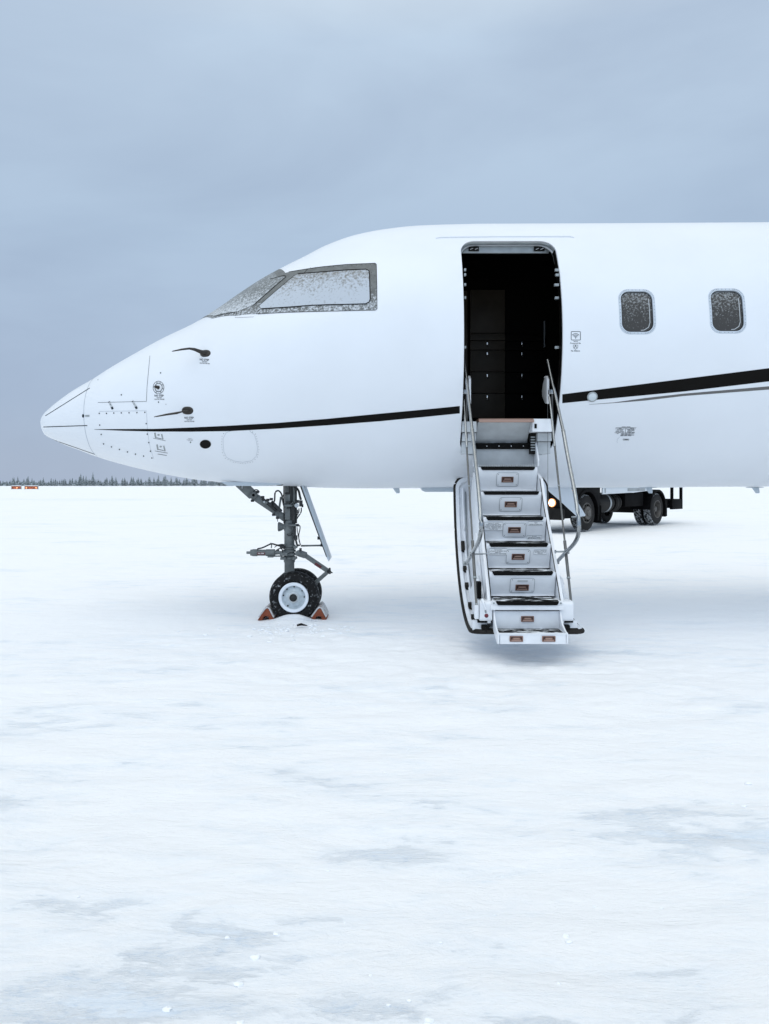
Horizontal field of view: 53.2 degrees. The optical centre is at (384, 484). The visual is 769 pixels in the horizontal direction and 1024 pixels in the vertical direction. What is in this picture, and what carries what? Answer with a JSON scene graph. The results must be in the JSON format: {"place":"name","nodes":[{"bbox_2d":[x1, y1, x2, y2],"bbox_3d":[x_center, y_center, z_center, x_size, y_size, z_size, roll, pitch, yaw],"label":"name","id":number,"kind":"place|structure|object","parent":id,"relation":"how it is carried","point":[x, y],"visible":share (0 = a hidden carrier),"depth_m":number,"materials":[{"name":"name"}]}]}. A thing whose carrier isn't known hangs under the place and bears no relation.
{"place":"outdoors","nodes":[
{"label":"outdoors","id":0,"kind":"place"},
{"bbox_2d":[0,486,768,1023],"bbox_3d":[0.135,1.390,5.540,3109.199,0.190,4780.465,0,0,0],"label":"snow ground","id":1,"kind":"structure","parent":0,"point":[144,774],"depth_m":3.71,"materials":[{"name":"white snow"}]},
{"bbox_2d":[11,485,21,488],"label":"airfield sign","id":2,"kind":"object","parent":1,"relation":"on","point":[16,486],"visible":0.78,"depth_m":216.00,"materials":[{"name":"orange"}]},
{"bbox_2d":[24,485,37,488],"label":"airfield sign","id":3,"kind":"object","parent":1,"relation":"on","point":[30,486],"visible":0.89,"depth_m":216.00,"materials":[{"name":"orange"}]},
{"bbox_2d":[77,478,81,485],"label":"spruce tree","id":4,"kind":"object","parent":1,"relation":"on","point":[79,482],"visible":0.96,"depth_m":641.47,"materials":[{"name":"grey plant"}]},
{"bbox_2d":[90,476,95,485],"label":"spruce tree","id":5,"kind":"object","parent":1,"relation":"on","point":[92,481],"visible":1,"depth_m":685.42,"materials":[{"name":"grey plant"}]},
{"bbox_2d":[1,481,216,485],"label":"distant wood","id":6,"kind":"object","parent":1,"relation":"on","point":[97,484],"visible":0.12,"depth_m":715.64,"materials":[{"name":"green plant"}]},
{"bbox_2d":[258,603,277,619],"bbox_3d":[-1.202,1.308,7.951,0.167,0.143,0.322,0,0,0],"label":"wheel chock","id":7,"kind":"object","parent":1,"relation":"on","point":[269,612],"visible":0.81,"depth_m":7.79,"materials":[{"name":"orange plastic"}]},
{"bbox_2d":[311,601,328,619],"bbox_3d":[-0.669,1.305,7.951,0.167,0.149,0.322,0,0,0],"label":"wheel chock","id":8,"kind":"object","parent":1,"relation":"on","point":[321,610],"visible":0.94,"depth_m":7.79,"materials":[{"name":"orange plastic"}]},
{"bbox_2d":[40,222,768,643],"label":"business jet","id":9,"kind":"object","parent":1,"relation":"on","point":[500,380],"visible":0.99,"depth_m":6.99,"materials":[{"name":"white paint"}]},
{"bbox_2d":[222,482,280,485],"bbox_3d":[-1.359,-0.004,7.815,0.616,0.043,0.030,0,0,0],"label":"bay door","id":10,"kind":"structure","parent":9,"relation":"in","point":[227,483],"depth_m":7.80,"materials":[{"name":"grey paint"}]},
{"bbox_2d":[200,263,376,319],"bbox_3d":[-1.068,-1.843,7.359,2.277,0.625,0.798,0,0,45],"label":"cockpit window","id":11,"kind":"structure","parent":9,"relation":"in","point":[344,287],"depth_m":6.96,"materials":[{"name":"grey glass"}]},
{"bbox_2d":[300,485,331,560],"bbox_3d":[-0.712,0.400,8.030,0.299,0.783,0.340,0,0,0],"label":"gear door","id":12,"kind":"structure","parent":9,"relation":"in","point":[305,490],"depth_m":7.94,"materials":[{"name":"paint"}]},
{"bbox_2d":[453,358,584,643],"bbox_3d":[1.140,0.031,6.648,0.932,2.354,1.847,0,0,0],"label":"airstair door","id":13,"kind":"structure","parent":9,"relation":"in","point":[511,586],"depth_m":6.44,"materials":[{"name":"paint"}]},
{"bbox_2d":[618,289,655,333],"bbox_3d":[2.212,-1.515,6.743,0.320,0.411,0.079,0,0,0],"label":"cabin window","id":14,"kind":"structure","parent":9,"relation":"in","point":[636,315],"depth_m":6.73,"materials":[{"name":"glass"}]},
{"bbox_2d":[708,288,745,333],"bbox_3d":[3.002,-1.522,6.744,0.320,0.411,0.080,0,0,0],"label":"cabin window","id":15,"kind":"structure","parent":9,"relation":"in","point":[726,311],"depth_m":6.74,"materials":[{"name":"glass"}]},
{"bbox_2d":[548,487,682,531],"bbox_3d":[6.948,-0.070,25.313,2.585,2.900,8.530,0,0,43],"label":"service truck","id":16,"kind":"object","parent":1,"relation":"on","point":[644,506],"visible":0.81,"depth_m":24.30,"materials":[{"name":"metal"}]},
{"bbox_2d":[0,0,768,483],"label":"sky","id":17,"kind":"structure","parent":0,"point":[160,160],"materials":[{"name":"grey"}]}
]}

